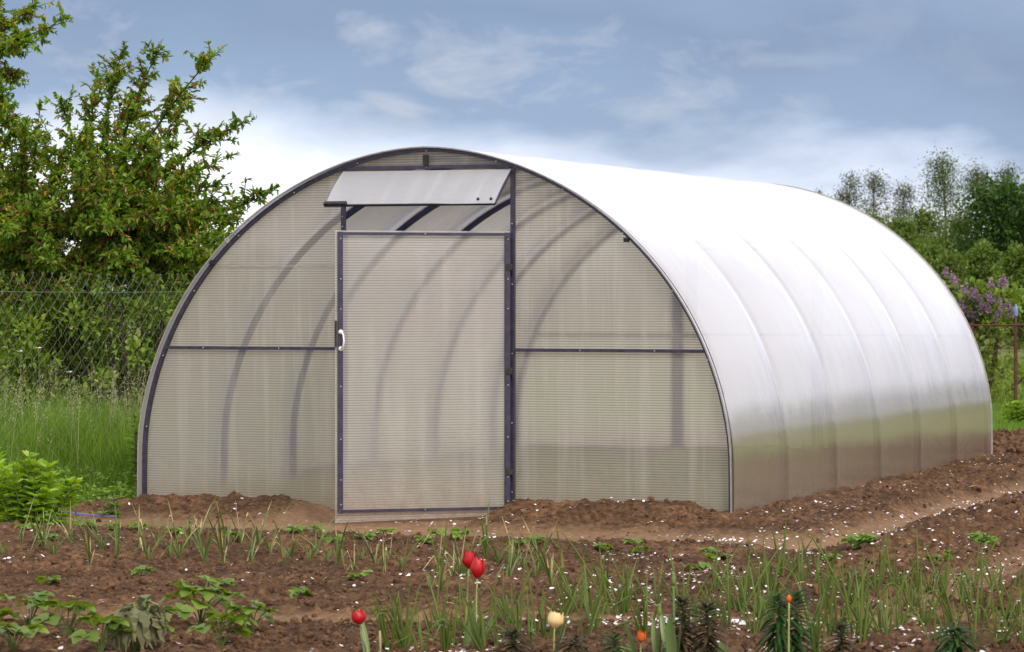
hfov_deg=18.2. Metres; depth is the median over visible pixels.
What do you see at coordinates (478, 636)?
onion plant
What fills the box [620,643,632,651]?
tulip leaves
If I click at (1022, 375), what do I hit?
brush
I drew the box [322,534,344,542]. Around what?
weed seedling
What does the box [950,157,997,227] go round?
birch tree
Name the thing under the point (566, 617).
onion plant
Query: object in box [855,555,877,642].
onion plant
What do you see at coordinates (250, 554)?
garlic plant
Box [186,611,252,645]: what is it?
strawberry plant
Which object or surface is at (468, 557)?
tulip
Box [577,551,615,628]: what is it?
onion plant
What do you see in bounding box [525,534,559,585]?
garlic plant
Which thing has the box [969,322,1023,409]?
rusty fence
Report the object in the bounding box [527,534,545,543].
weed seedling
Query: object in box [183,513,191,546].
garlic plant
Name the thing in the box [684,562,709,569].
weed seedling
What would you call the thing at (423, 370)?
door
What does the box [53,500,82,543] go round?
garlic plant
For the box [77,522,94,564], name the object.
garlic plant
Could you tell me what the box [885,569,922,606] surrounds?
onion plant
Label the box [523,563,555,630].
onion plant
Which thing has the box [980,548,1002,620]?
onion plant
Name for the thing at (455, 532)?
weed seedling
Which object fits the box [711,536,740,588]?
onion plant
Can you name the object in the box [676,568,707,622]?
onion plant
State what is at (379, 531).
weed seedling
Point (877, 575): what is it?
onion plant
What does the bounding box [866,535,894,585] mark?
onion plant
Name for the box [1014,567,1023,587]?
onion plant
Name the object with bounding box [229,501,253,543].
garlic plant
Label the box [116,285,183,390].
dark shrub
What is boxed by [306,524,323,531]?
weed seedling
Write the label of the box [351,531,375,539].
weed seedling
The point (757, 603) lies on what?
onion plant
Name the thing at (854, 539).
weed tuft
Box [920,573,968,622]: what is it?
onion plant
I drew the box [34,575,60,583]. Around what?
weed seedling
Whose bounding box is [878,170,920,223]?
birch tree
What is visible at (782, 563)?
onion plant
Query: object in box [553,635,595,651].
lily plant
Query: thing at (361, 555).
garlic plant
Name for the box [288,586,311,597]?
weed seedling
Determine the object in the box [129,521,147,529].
weed seedling
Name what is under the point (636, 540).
weed seedling
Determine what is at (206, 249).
pale shrub
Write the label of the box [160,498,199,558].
garlic plant
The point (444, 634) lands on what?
onion plant
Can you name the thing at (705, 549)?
weed seedling
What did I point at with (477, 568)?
tulip
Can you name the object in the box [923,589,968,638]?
onion plant
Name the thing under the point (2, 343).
dark shrub
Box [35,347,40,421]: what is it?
white flower
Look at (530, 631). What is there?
onion plant
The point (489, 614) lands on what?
onion plant
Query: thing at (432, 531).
weed seedling
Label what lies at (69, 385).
white flower
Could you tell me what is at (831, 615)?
onion plant
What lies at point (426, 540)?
weed seedling
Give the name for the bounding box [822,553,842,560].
weed tuft
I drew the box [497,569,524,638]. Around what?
onion plant
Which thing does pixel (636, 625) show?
onion plant
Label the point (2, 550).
garlic plant
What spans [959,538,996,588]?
onion plant
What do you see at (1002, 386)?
meadow grass
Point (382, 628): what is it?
onion plant
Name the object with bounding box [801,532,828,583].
onion plant
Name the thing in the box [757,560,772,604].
onion plant
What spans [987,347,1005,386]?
brush
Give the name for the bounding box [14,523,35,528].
weed seedling
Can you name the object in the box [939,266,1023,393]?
lilac bush
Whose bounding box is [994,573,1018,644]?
onion plant
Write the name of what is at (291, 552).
garlic plant
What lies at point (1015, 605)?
onion plant
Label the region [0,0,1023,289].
sky
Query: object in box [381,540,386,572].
garlic plant
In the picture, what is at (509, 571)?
garlic plant
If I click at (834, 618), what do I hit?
onion plant
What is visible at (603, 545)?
weed seedling
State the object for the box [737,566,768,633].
onion plant
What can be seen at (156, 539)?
garlic plant
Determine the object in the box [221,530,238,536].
weed seedling
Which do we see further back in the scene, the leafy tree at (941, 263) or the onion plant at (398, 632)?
the leafy tree at (941, 263)
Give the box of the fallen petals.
[3,454,1023,651]
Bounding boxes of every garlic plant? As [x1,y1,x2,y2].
[0,537,15,554]
[18,495,35,541]
[22,502,41,543]
[22,516,74,554]
[26,507,58,551]
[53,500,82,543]
[60,509,127,548]
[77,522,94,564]
[114,505,121,558]
[131,503,173,560]
[137,509,142,548]
[143,516,169,542]
[156,510,199,556]
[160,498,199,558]
[183,501,231,562]
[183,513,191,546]
[191,498,219,540]
[206,514,227,562]
[216,502,232,546]
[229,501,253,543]
[240,519,262,561]
[251,501,271,541]
[255,502,291,552]
[272,529,321,560]
[273,518,285,562]
[291,517,346,560]
[308,510,340,554]
[308,515,336,560]
[334,520,348,567]
[343,541,358,570]
[345,520,367,558]
[355,528,386,564]
[381,531,397,558]
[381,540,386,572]
[391,523,439,568]
[420,541,448,587]
[421,519,449,567]
[434,525,448,590]
[440,522,468,574]
[441,548,459,576]
[445,528,478,576]
[474,529,516,562]
[477,498,491,560]
[496,539,523,576]
[499,520,528,566]
[508,521,536,568]
[512,521,557,577]
[523,519,558,565]
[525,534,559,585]
[555,523,563,573]
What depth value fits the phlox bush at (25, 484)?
17.81 m
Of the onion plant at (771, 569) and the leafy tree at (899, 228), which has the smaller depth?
the onion plant at (771, 569)
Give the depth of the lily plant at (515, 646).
11.19 m
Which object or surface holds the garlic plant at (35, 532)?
on the garden soil
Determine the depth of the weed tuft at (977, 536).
15.97 m
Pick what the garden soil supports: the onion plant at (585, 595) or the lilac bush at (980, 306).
the onion plant at (585, 595)
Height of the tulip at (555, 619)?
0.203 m
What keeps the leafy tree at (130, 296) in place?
on the meadow
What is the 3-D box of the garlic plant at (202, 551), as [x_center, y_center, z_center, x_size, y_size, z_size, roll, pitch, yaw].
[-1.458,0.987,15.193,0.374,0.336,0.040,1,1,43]
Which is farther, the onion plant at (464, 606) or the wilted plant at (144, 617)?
the onion plant at (464, 606)
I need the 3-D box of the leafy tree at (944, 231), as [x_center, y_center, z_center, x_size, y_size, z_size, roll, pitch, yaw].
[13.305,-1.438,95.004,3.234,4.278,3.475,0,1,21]
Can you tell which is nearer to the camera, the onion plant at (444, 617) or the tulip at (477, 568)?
the tulip at (477, 568)
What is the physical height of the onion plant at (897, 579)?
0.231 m
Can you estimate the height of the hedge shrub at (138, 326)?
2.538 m
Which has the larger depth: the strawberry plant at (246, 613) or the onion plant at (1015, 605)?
the onion plant at (1015, 605)
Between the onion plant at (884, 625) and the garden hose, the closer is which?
the onion plant at (884, 625)
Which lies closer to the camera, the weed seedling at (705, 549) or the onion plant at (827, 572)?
the onion plant at (827, 572)
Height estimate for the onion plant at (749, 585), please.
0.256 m
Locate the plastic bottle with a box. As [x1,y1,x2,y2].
[1014,304,1017,321]
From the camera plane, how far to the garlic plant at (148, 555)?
15.27 m
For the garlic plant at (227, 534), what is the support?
on the garden soil
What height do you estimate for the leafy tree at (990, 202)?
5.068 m
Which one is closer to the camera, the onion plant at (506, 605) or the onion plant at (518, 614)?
the onion plant at (518, 614)
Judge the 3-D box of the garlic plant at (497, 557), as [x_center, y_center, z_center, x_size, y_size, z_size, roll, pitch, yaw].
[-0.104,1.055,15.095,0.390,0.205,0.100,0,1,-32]
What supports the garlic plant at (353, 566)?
on the garden soil
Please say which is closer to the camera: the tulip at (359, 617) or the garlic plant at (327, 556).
the tulip at (359, 617)
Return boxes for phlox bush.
[0,447,19,519]
[0,450,83,525]
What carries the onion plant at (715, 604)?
on the garden soil
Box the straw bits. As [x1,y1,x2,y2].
[8,468,1019,651]
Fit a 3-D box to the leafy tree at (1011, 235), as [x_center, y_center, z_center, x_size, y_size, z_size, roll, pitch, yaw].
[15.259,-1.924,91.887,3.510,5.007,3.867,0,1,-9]
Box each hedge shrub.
[0,262,119,350]
[122,265,199,345]
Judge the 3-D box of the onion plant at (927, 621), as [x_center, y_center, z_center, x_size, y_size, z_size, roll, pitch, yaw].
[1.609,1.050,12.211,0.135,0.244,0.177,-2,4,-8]
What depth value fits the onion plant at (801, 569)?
13.98 m
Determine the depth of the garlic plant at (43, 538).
15.90 m
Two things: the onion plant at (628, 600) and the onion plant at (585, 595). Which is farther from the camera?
the onion plant at (628, 600)
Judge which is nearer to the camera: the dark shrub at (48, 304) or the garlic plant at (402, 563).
the garlic plant at (402, 563)
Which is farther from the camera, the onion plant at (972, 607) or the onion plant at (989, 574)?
the onion plant at (989, 574)
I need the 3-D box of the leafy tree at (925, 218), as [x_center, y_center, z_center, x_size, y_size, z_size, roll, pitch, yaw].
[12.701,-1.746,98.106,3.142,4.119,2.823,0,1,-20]
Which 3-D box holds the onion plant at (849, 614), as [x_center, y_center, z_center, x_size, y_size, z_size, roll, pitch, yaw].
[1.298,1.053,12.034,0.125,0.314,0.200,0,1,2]
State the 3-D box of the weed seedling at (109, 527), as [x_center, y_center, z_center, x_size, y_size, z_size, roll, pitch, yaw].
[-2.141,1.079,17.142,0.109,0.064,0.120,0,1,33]
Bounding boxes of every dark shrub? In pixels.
[0,297,130,415]
[0,299,61,392]
[1,281,150,414]
[51,284,176,423]
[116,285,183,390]
[158,275,192,321]
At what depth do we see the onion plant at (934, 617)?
11.57 m
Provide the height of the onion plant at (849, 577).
0.334 m
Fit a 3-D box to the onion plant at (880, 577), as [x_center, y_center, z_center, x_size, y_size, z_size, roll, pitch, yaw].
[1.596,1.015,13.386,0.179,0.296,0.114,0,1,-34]
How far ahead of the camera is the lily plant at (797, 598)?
11.19 m
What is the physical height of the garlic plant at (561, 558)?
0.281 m
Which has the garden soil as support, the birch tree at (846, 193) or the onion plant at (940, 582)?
the onion plant at (940, 582)
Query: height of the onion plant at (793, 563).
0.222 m
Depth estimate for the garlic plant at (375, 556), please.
14.76 m
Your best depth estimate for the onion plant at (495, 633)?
11.44 m
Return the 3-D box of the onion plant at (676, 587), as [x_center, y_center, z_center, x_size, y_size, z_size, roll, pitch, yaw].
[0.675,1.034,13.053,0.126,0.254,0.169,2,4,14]
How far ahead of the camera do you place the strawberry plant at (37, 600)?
12.19 m
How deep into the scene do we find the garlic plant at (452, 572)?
14.21 m
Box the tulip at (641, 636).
[623,620,645,651]
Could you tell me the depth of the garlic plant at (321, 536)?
15.38 m
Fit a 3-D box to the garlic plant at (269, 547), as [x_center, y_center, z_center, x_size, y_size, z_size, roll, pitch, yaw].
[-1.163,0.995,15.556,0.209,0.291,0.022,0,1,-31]
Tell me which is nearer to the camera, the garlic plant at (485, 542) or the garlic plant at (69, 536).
the garlic plant at (485, 542)
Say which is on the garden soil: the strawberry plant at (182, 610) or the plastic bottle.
the strawberry plant at (182, 610)
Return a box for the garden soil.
[0,432,1023,651]
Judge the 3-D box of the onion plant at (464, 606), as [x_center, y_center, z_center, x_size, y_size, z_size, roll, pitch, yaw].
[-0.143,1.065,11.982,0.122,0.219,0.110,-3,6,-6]
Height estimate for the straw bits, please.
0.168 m
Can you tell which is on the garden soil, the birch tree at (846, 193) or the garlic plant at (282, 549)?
the garlic plant at (282, 549)
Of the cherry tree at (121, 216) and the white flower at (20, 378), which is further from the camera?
the cherry tree at (121, 216)
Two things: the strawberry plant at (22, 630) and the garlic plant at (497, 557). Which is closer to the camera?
the strawberry plant at (22, 630)
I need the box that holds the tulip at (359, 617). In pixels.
[352,608,369,651]
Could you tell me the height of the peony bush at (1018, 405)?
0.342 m
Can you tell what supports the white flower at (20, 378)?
on the meadow
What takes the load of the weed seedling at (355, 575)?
on the garden soil
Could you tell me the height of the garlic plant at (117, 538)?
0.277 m
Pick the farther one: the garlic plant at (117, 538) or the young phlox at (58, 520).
the young phlox at (58, 520)
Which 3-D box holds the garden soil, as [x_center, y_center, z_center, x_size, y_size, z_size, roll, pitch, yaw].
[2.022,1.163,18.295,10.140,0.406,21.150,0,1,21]
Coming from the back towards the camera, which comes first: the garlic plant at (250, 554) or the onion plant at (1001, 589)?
the garlic plant at (250, 554)
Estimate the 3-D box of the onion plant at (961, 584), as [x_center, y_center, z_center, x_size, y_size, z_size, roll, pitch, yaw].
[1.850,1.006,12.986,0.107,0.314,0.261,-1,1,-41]
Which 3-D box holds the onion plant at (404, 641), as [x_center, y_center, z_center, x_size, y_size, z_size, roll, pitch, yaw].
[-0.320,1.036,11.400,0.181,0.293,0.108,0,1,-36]
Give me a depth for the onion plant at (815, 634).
11.61 m
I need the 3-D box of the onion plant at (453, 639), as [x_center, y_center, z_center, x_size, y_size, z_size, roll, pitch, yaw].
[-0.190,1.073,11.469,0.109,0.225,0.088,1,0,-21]
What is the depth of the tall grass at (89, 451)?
21.17 m
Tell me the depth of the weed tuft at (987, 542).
15.73 m
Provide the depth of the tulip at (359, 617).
11.20 m
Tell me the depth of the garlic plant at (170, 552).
15.57 m
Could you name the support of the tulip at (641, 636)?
on the garden soil
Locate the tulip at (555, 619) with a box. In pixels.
[547,611,568,651]
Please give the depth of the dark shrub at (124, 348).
25.24 m
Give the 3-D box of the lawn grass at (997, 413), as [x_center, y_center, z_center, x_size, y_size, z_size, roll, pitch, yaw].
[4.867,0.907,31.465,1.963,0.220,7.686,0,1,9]
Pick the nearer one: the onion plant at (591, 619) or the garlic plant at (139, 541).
the onion plant at (591, 619)
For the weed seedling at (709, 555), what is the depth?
15.15 m
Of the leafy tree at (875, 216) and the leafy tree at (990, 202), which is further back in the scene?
the leafy tree at (875, 216)
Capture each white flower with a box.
[18,350,22,413]
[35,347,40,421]
[66,371,71,425]
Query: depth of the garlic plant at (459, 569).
14.39 m
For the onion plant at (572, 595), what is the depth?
12.89 m
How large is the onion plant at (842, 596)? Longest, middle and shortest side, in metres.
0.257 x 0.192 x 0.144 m
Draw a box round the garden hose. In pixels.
[2,511,117,517]
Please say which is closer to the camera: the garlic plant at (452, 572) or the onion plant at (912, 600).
the onion plant at (912, 600)
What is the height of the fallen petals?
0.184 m
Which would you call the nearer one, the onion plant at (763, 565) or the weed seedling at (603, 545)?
the onion plant at (763, 565)
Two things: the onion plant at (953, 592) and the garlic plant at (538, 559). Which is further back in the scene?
the garlic plant at (538, 559)
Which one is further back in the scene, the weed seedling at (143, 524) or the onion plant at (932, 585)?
the weed seedling at (143, 524)
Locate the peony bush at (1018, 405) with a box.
[999,398,1023,423]
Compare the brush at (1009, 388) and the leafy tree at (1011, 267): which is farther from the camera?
the leafy tree at (1011, 267)
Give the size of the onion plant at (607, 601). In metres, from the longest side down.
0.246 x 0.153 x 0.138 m
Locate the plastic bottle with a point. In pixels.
(1015, 311)
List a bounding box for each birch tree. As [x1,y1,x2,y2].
[828,170,874,214]
[854,168,900,222]
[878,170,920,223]
[897,142,979,256]
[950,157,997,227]
[973,158,1022,250]
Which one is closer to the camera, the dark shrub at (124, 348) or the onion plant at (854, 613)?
the onion plant at (854, 613)
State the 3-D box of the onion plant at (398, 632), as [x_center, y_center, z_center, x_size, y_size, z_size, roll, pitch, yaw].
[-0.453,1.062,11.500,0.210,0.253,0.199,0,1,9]
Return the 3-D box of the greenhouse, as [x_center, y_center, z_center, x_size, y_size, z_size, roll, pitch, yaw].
[0.573,0.006,21.390,3.745,2.164,7.328,0,1,21]
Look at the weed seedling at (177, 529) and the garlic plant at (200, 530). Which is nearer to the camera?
the garlic plant at (200, 530)
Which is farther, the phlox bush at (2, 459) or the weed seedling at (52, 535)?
the phlox bush at (2, 459)
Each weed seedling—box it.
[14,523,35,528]
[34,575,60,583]
[41,531,58,539]
[79,519,95,526]
[102,521,122,528]
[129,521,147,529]
[131,565,154,575]
[164,527,183,534]
[210,578,235,585]
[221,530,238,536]
[285,525,305,532]
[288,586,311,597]
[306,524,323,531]
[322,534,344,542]
[346,569,373,578]
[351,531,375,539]
[376,527,395,533]
[414,535,434,542]
[427,528,447,535]
[450,528,472,538]
[505,539,526,547]
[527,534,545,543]
[593,542,613,552]
[621,538,642,543]
[630,545,652,554]
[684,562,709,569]
[698,546,720,552]
[704,552,730,560]
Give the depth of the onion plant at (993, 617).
11.57 m
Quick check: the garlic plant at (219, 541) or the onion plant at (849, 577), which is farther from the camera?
the garlic plant at (219, 541)
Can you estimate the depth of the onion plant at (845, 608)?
12.24 m
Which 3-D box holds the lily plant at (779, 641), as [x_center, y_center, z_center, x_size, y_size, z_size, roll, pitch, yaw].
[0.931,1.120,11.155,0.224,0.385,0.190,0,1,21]
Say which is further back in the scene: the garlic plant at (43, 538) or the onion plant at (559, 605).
the garlic plant at (43, 538)
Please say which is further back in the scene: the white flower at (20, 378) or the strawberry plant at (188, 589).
the white flower at (20, 378)
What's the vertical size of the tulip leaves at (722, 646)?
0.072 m
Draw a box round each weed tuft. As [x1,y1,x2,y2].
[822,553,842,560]
[841,533,875,547]
[923,553,952,561]
[967,531,998,542]
[984,540,999,546]
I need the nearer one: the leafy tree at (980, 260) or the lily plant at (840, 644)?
the lily plant at (840, 644)
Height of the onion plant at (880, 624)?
0.293 m
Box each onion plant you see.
[347,590,398,651]
[366,584,419,647]
[396,609,428,651]
[398,582,451,649]
[410,565,470,631]
[420,580,450,628]
[425,570,454,651]
[448,593,474,646]
[449,581,481,629]
[457,579,486,626]
[460,591,485,651]
[461,585,508,648]
[463,575,500,637]
[477,569,503,616]
[486,554,539,624]
[490,585,516,644]
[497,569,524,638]
[498,589,538,642]
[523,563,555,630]
[537,599,571,638]
[543,568,564,617]
[550,555,584,609]
[552,567,599,613]
[552,596,578,634]
[561,531,608,595]
[563,555,600,620]
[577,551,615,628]
[579,591,612,637]
[589,560,636,616]
[597,567,629,612]
[598,562,632,614]
[604,547,642,597]
[605,584,665,634]
[606,573,647,631]
[627,560,663,603]
[658,545,691,606]
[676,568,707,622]
[686,567,722,619]
[687,558,730,626]
[691,571,731,617]
[695,570,728,627]
[708,562,755,610]
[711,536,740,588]
[714,545,781,598]
[725,548,750,616]
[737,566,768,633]
[741,531,769,588]
[745,543,791,621]
[746,536,799,586]
[749,563,797,622]
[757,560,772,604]
[764,550,791,619]
[765,516,786,575]
[781,537,811,582]
[786,536,813,575]
[794,574,825,651]
[796,570,831,641]
[800,594,831,639]
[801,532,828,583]
[806,529,874,604]
[811,564,837,633]
[814,541,850,596]
[822,565,871,635]
[823,543,838,586]
[824,556,873,636]
[827,571,873,629]
[838,562,871,638]
[844,561,876,588]
[849,567,869,634]
[850,589,891,635]
[854,562,914,630]
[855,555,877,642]
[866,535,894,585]
[869,529,890,585]
[873,534,916,598]
[876,545,912,588]
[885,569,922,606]
[888,567,923,627]
[894,532,923,592]
[894,569,924,623]
[904,562,942,612]
[907,554,945,594]
[908,590,948,640]
[919,568,954,625]
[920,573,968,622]
[923,543,946,592]
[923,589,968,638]
[942,541,973,601]
[948,538,998,602]
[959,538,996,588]
[960,576,1000,625]
[961,576,1020,641]
[963,583,996,642]
[969,553,1003,586]
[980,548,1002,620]
[984,590,1023,646]
[989,566,1023,627]
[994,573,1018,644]
[997,574,1023,617]
[1000,560,1023,623]
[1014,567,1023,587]
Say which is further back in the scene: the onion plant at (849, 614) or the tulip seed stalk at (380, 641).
the onion plant at (849, 614)
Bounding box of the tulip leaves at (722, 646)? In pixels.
[714,641,727,651]
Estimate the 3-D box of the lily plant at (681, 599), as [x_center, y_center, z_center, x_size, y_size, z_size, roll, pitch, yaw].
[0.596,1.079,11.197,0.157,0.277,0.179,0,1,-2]
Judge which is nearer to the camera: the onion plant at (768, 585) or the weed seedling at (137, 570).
the onion plant at (768, 585)
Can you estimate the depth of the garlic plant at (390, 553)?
15.09 m
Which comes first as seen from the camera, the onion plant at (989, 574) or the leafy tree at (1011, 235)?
the onion plant at (989, 574)
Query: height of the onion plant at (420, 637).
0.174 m
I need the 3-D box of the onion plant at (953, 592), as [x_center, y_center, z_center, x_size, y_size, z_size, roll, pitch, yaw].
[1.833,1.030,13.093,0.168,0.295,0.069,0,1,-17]
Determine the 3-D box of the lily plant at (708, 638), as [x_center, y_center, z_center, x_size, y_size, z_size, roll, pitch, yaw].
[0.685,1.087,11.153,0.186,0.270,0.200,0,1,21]
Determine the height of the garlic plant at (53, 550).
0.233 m
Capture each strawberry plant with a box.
[0,590,54,625]
[0,621,49,650]
[31,599,102,634]
[67,615,136,651]
[153,602,194,634]
[160,575,245,624]
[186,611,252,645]
[222,600,278,634]
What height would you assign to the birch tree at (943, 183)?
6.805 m
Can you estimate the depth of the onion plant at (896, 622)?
12.13 m
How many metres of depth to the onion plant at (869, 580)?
13.52 m
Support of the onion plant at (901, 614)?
on the garden soil
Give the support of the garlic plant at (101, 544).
on the garden soil
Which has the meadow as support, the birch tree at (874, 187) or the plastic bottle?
the birch tree at (874, 187)
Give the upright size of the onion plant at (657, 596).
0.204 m
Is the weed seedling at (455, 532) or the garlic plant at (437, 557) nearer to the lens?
the garlic plant at (437, 557)
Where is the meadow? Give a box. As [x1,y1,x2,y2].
[85,302,1023,405]
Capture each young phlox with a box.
[49,508,81,525]
[98,493,123,516]
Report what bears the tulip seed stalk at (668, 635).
on the garden soil
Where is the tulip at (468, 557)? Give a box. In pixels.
[462,550,474,646]
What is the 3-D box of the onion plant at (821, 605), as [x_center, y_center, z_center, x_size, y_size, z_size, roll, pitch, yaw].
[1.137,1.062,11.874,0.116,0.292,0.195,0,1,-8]
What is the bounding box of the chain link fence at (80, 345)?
[0,271,196,462]
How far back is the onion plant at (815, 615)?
12.06 m
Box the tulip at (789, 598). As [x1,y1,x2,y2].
[786,594,791,651]
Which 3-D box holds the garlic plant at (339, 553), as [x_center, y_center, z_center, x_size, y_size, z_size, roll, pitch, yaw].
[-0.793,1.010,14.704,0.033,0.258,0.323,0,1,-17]
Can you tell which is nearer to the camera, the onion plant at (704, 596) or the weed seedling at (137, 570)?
the onion plant at (704, 596)
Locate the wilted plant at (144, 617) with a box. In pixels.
[105,594,167,651]
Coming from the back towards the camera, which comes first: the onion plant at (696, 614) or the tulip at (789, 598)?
the onion plant at (696, 614)
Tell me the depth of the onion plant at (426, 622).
11.98 m
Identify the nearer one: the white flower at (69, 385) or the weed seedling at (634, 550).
the weed seedling at (634, 550)
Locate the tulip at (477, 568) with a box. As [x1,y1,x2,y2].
[470,557,493,647]
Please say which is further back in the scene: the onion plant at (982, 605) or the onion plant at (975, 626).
the onion plant at (982, 605)
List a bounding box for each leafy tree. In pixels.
[112,282,150,322]
[865,210,888,225]
[881,210,934,252]
[889,202,957,259]
[910,233,965,289]
[915,206,992,273]
[924,250,969,299]
[937,168,1023,321]
[952,238,1005,334]
[987,241,1023,348]
[995,183,1023,255]
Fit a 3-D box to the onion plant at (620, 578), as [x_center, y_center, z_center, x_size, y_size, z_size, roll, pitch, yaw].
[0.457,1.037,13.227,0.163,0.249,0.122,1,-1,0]
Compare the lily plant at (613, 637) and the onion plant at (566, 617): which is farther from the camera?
the onion plant at (566, 617)
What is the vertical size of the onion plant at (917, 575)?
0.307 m
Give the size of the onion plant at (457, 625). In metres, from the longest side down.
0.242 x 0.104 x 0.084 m
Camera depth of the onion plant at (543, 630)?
11.71 m
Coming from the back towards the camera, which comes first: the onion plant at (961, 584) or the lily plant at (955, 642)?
the onion plant at (961, 584)
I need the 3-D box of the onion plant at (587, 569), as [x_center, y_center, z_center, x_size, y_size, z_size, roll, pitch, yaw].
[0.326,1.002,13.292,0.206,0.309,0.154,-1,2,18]
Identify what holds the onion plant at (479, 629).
on the garden soil
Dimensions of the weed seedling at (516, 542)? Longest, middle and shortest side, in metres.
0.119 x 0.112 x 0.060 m
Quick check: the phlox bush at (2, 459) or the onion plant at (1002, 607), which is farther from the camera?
the phlox bush at (2, 459)
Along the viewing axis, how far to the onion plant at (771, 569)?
13.69 m
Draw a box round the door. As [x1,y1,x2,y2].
[335,230,513,522]
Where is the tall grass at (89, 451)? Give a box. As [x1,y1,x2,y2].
[0,354,150,519]
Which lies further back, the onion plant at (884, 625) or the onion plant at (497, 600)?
the onion plant at (497, 600)
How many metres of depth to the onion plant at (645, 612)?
11.78 m
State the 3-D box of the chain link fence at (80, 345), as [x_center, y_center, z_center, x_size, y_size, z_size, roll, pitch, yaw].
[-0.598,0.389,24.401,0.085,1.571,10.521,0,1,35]
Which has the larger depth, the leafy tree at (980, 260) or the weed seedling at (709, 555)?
the leafy tree at (980, 260)
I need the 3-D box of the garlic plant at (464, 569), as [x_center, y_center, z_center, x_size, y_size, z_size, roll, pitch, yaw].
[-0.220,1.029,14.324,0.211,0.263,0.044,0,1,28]
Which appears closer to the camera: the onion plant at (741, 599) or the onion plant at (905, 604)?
the onion plant at (741, 599)
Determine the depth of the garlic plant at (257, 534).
16.17 m
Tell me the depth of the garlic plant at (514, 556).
14.77 m
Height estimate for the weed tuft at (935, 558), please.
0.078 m
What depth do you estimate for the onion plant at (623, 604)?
12.83 m
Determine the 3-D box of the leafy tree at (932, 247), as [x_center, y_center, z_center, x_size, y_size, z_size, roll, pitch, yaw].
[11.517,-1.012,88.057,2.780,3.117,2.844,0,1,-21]
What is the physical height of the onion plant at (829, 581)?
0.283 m
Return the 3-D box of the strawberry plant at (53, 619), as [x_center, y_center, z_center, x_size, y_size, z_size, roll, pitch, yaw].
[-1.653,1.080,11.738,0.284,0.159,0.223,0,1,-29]
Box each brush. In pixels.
[987,346,1023,403]
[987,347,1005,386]
[989,344,1023,399]
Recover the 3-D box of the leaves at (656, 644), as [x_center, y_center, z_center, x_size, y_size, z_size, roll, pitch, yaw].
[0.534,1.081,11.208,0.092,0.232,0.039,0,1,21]
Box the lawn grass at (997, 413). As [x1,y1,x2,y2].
[992,402,1023,430]
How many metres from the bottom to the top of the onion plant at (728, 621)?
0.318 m
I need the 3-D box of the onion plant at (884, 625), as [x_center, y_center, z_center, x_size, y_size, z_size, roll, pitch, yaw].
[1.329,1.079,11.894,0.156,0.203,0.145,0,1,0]
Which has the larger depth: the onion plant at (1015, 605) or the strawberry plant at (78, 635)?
the onion plant at (1015, 605)
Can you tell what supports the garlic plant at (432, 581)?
on the garden soil
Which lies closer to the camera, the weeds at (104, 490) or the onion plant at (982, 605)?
the onion plant at (982, 605)
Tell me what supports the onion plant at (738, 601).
on the garden soil
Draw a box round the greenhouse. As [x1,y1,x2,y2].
[137,146,992,522]
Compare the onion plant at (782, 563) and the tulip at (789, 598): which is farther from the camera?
the onion plant at (782, 563)
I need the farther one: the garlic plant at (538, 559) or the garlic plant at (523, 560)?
the garlic plant at (538, 559)
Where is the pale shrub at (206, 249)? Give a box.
[149,222,235,326]
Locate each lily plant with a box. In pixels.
[491,628,535,651]
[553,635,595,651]
[595,632,630,651]
[662,594,700,651]
[682,598,731,651]
[747,592,802,651]
[770,587,821,651]
[823,621,855,651]
[925,624,986,651]
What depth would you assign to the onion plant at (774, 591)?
12.17 m
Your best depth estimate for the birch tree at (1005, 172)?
123.95 m
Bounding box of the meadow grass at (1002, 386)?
[25,348,1023,406]
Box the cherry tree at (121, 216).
[0,0,280,352]
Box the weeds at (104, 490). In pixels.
[0,463,136,517]
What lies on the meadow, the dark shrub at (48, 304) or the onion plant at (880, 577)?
the dark shrub at (48, 304)
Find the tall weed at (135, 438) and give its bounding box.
[122,413,140,492]
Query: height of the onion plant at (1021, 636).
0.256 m
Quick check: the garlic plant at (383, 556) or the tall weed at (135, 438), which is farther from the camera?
the tall weed at (135, 438)
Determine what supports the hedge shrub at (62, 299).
on the meadow
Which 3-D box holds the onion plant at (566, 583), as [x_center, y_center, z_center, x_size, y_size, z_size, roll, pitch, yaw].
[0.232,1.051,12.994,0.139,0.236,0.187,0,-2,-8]
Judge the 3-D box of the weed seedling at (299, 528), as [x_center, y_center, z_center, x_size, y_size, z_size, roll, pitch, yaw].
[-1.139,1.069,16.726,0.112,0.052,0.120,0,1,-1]
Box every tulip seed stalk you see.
[379,631,380,651]
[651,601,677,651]
[660,573,680,651]
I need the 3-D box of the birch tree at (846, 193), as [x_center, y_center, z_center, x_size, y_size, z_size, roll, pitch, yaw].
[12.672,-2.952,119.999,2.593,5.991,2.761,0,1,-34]
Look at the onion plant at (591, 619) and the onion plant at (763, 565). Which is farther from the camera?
the onion plant at (763, 565)
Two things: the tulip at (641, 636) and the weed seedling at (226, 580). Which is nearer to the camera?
the tulip at (641, 636)
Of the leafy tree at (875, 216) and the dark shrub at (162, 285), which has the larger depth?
the leafy tree at (875, 216)
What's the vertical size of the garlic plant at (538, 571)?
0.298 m
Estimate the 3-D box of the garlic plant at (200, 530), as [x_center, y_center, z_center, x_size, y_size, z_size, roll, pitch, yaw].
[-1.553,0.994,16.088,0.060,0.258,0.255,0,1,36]
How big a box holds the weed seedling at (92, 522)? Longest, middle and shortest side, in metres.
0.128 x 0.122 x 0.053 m
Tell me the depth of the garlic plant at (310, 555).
15.05 m
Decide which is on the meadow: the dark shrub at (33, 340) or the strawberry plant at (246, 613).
the dark shrub at (33, 340)
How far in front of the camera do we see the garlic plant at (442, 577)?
13.72 m

